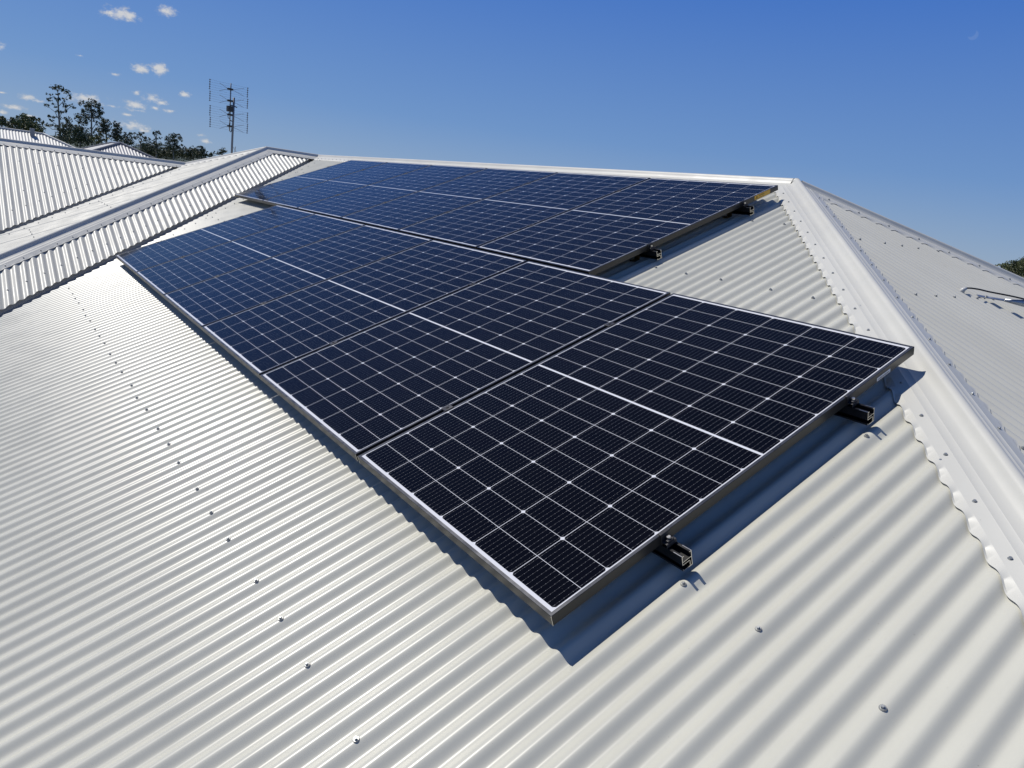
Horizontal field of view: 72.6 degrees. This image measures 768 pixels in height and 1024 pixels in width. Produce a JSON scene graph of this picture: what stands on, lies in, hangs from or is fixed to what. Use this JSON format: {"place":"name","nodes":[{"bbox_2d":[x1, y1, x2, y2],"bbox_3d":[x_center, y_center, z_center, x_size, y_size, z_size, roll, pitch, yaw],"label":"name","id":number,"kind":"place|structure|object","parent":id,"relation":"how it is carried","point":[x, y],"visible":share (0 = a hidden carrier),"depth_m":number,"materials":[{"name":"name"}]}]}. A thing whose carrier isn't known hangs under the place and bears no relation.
{"place":"outdoors","nodes":[
{"label":"outdoors","id":0,"kind":"place"},
{"bbox_2d":[49,135,200,161],"bbox_3d":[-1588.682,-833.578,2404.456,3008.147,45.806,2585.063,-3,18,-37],"label":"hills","id":1,"kind":"structure","parent":0,"point":[135,148],"depth_m":2140.05,"materials":[{"name":"green plant"}]},
{"bbox_2d":[0,0,1023,266],"label":"sky","id":2,"kind":"structure","parent":0,"point":[910,113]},
{"label":"ground","id":3,"kind":"structure","parent":0,"visible":0},
{"bbox_2d":[0,116,10,127],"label":"bushy tree","id":4,"kind":"object","parent":3,"relation":"on","point":[3,120],"visible":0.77,"depth_m":50.24,"materials":[{"name":"green plant"}]},
{"bbox_2d":[5,113,45,132],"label":"bushy tree","id":5,"kind":"object","parent":3,"relation":"on","point":[25,122],"visible":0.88,"depth_m":46.79,"materials":[{"name":"green plant"}]},
{"bbox_2d":[0,127,75,147],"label":"neighbour house","id":6,"kind":"structure","parent":3,"relation":"on","point":[31,135],"depth_m":21.07,"materials":[{"name":"silver metal"}]},
{"bbox_2d":[44,84,75,138],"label":"gum tree","id":7,"kind":"object","parent":3,"relation":"on","point":[55,87],"visible":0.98,"depth_m":75.44,"materials":[{"name":"green plant"}]},
{"bbox_2d":[54,116,74,143],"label":"gum tree","id":8,"kind":"object","parent":3,"relation":"on","point":[62,129],"visible":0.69,"depth_m":70.70,"materials":[{"name":"green plant"}]},
{"bbox_2d":[63,124,96,147],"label":"bushy tree","id":9,"kind":"object","parent":3,"relation":"on","point":[79,134],"visible":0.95,"depth_m":64.79,"materials":[{"name":"green plant"}]},
{"bbox_2d":[73,98,104,145],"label":"gum tree","id":10,"kind":"object","parent":3,"relation":"on","point":[93,116],"visible":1,"depth_m":72.97,"materials":[{"name":"green plant"}]},
{"bbox_2d":[89,133,108,143],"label":"bushy tree","id":11,"kind":"object","parent":3,"relation":"on","point":[99,138],"visible":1,"depth_m":61.59,"materials":[{"name":"green plant"}]},
{"bbox_2d":[95,117,111,142],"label":"gum tree","id":12,"kind":"object","parent":3,"relation":"on","point":[104,128],"visible":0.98,"depth_m":75.55,"materials":[{"name":"green plant"}]},
{"bbox_2d":[107,120,125,141],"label":"gum tree","id":13,"kind":"object","parent":3,"relation":"on","point":[115,133],"visible":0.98,"depth_m":76.09,"materials":[{"name":"green plant"}]},
{"bbox_2d":[82,142,154,157],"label":"neighbour house","id":14,"kind":"structure","parent":3,"relation":"on","point":[118,147],"depth_m":19.89,"materials":[{"name":"grey metal"}]},
{"bbox_2d":[119,132,134,146],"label":"gum tree","id":15,"kind":"object","parent":3,"relation":"on","point":[127,141],"visible":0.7,"depth_m":81.89,"materials":[{"name":"green plant"}]},
{"bbox_2d":[131,132,152,150],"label":"gum tree","id":16,"kind":"object","parent":3,"relation":"on","point":[143,145],"visible":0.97,"depth_m":82.61,"materials":[{"name":"green plant"}]},
{"bbox_2d":[141,143,162,157],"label":"bushy tree","id":17,"kind":"object","parent":3,"relation":"on","point":[148,152],"visible":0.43,"depth_m":89.25,"materials":[{"name":"green plant"}]},
{"bbox_2d":[148,130,163,157],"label":"gum tree","id":18,"kind":"object","parent":3,"relation":"on","point":[157,145],"visible":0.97,"depth_m":84.88,"materials":[{"name":"green plant"}]},
{"bbox_2d":[151,143,186,160],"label":"bushy tree","id":19,"kind":"object","parent":3,"relation":"on","point":[164,153],"visible":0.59,"depth_m":89.36,"materials":[{"name":"green plant"}]},
{"bbox_2d":[163,132,184,160],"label":"gum tree","id":20,"kind":"object","parent":3,"relation":"on","point":[174,149],"visible":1,"depth_m":85.89,"materials":[{"name":"green plant"}]},
{"bbox_2d":[180,146,197,160],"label":"bushy tree","id":21,"kind":"object","parent":3,"relation":"on","point":[189,154],"visible":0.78,"depth_m":89.16,"materials":[{"name":"green plant"}]},
{"bbox_2d":[192,146,207,158],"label":"bushy tree","id":22,"kind":"object","parent":3,"relation":"on","point":[200,152],"visible":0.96,"depth_m":88.89,"materials":[{"name":"green plant"}]},
{"bbox_2d":[206,151,216,157],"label":"bushy tree","id":23,"kind":"object","parent":3,"relation":"on","point":[210,155],"visible":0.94,"depth_m":88.47,"materials":[{"name":"green plant"}]},
{"bbox_2d":[217,147,226,154],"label":"bushy tree","id":24,"kind":"object","parent":3,"relation":"on","point":[221,152],"visible":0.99,"depth_m":88.17,"materials":[{"name":"green plant"}]},
{"bbox_2d":[0,138,1023,767],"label":"house","id":25,"kind":"structure","parent":3,"relation":"on","point":[214,554],"depth_m":2.10,"materials":[{"name":"paint"}]},
{"bbox_2d":[209,79,247,152],"bbox_3d":[-5.332,-4.686,13.170,0.150,1.860,0.805,18,18,37],"label":"tv antenna","id":26,"kind":"object","parent":25,"relation":"on","point":[230,108],"visible":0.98,"depth_m":13.07,"materials":[{"name":"grey metal"}]},
{"bbox_2d":[155,242,692,570],"bbox_3d":[-1.617,-0.471,4.535,0.089,0.106,7.023,-28,31,-28],"label":"mounting rail","id":27,"kind":"object","parent":25,"relation":"attached to","point":[670,549],"visible":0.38,"depth_m":1.90,"materials":[{"name":"black metal"}]},
{"bbox_2d":[115,205,314,274],"bbox_3d":[-2.955,-1.474,6.951,1.723,0.032,1.136,-28,31,-28],"label":"solar panel","id":28,"kind":"object","parent":27,"relation":"attached to","point":[163,251],"visible":0.91,"depth_m":6.89,"materials":[{"name":"blue"}]},
{"bbox_2d":[136,214,364,298],"bbox_3d":[-2.276,-1.163,6.072,1.723,0.032,1.136,-28,31,-28],"label":"solar panel","id":29,"kind":"object","parent":27,"relation":"attached to","point":[185,271],"visible":0.92,"depth_m":6.00,"materials":[{"name":"blue"}]},
{"bbox_2d":[163,225,431,330],"bbox_3d":[-1.597,-0.853,5.192,1.723,0.032,1.136,-28,31,-28],"label":"solar panel","id":30,"kind":"object","parent":27,"relation":"attached to","point":[200,305],"visible":0.92,"depth_m":5.11,"materials":[{"name":"blue"}]},
{"bbox_2d":[202,240,526,378],"bbox_3d":[-0.917,-0.542,4.313,1.723,0.032,1.136,-28,31,-28],"label":"solar panel","id":31,"kind":"object","parent":27,"relation":"attached to","point":[258,341],"visible":0.91,"depth_m":4.21,"materials":[{"name":"blue"}]},
{"bbox_2d":[260,261,670,460],"bbox_3d":[-0.238,-0.231,3.433,1.723,0.032,1.136,-28,31,-28],"label":"solar panel","id":32,"kind":"object","parent":27,"relation":"attached to","point":[356,395],"visible":0.91,"depth_m":3.31,"materials":[{"name":"black"}]},
{"bbox_2d":[357,293,913,625],"bbox_3d":[0.442,0.080,2.554,1.723,0.032,1.136,-28,31,-28],"label":"solar panel","id":33,"kind":"object","parent":27,"relation":"attached to","point":[553,490],"visible":1,"depth_m":2.38,"materials":[{"name":"black"}]},
{"bbox_2d":[270,183,661,261],"bbox_3d":[-1.227,-1.700,6.731,0.089,0.106,7.017,-28,31,-28],"label":"mounting rail","id":34,"kind":"object","parent":25,"relation":"attached to","point":[651,252],"visible":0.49,"depth_m":4.11,"materials":[{"name":"black metal"}]},
{"bbox_2d":[234,160,386,202],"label":"solar panel","id":35,"kind":"object","parent":34,"relation":"attached to","point":[268,191],"visible":0.91,"depth_m":9.05,"materials":[{"name":"blue"}]},
{"bbox_2d":[262,162,430,208],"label":"solar panel","id":36,"kind":"object","parent":34,"relation":"attached to","point":[295,199],"visible":0.81,"depth_m":8.17,"materials":[{"name":"blue"}]},
{"bbox_2d":[297,165,486,218],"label":"solar panel","id":37,"kind":"object","parent":34,"relation":"attached to","point":[339,206],"visible":0.72,"depth_m":7.29,"materials":[{"name":"blue"}]},
{"bbox_2d":[341,168,557,231],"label":"solar panel","id":38,"kind":"object","parent":34,"relation":"attached to","point":[397,214],"visible":0.77,"depth_m":6.40,"materials":[{"name":"blue"}]},
{"bbox_2d":[398,172,649,248],"bbox_3d":[0.094,-1.427,5.592,1.723,0.032,1.136,-28,31,-28],"label":"solar panel","id":39,"kind":"object","parent":34,"relation":"attached to","point":[475,225],"visible":0.76,"depth_m":5.51,"materials":[{"name":"blue"}]},
{"bbox_2d":[477,178,777,274],"bbox_3d":[0.774,-1.116,4.712,1.723,0.032,1.137,-28,31,-28],"label":"solar panel","id":40,"kind":"object","parent":34,"relation":"attached to","point":[597,236],"visible":0.94,"depth_m":4.59,"materials":[{"name":"blue"}]},
{"bbox_2d":[328,166,753,217],"bbox_3d":[-0.546,-2.056,7.133,0.089,0.106,7.015,-28,31,-28],"label":"mounting rail","id":41,"kind":"object","parent":25,"relation":"attached to","point":[745,209],"visible":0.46,"depth_m":4.51,"materials":[{"name":"black metal"}]},
{"bbox_2d":[239,215,873,425],"bbox_3d":[-0.912,-0.839,4.948,0.089,0.106,7.025,-28,31,-28],"label":"mounting rail","id":42,"kind":"object","parent":25,"relation":"attached to","point":[854,409],"visible":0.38,"depth_m":2.32,"materials":[{"name":"black metal"}]},
{"bbox_2d":[959,287,1023,306],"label":"roof stay","id":43,"kind":"object","parent":25,"relation":"on","point":[1018,302],"visible":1,"depth_m":3.93,"materials":[{"name":"metal"}]},
{"bbox_2d":[995,257,1023,276],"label":"bushy tree","id":44,"kind":"object","parent":3,"relation":"on","point":[1016,267],"visible":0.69,"depth_m":33.50,"materials":[{"name":"green plant"}]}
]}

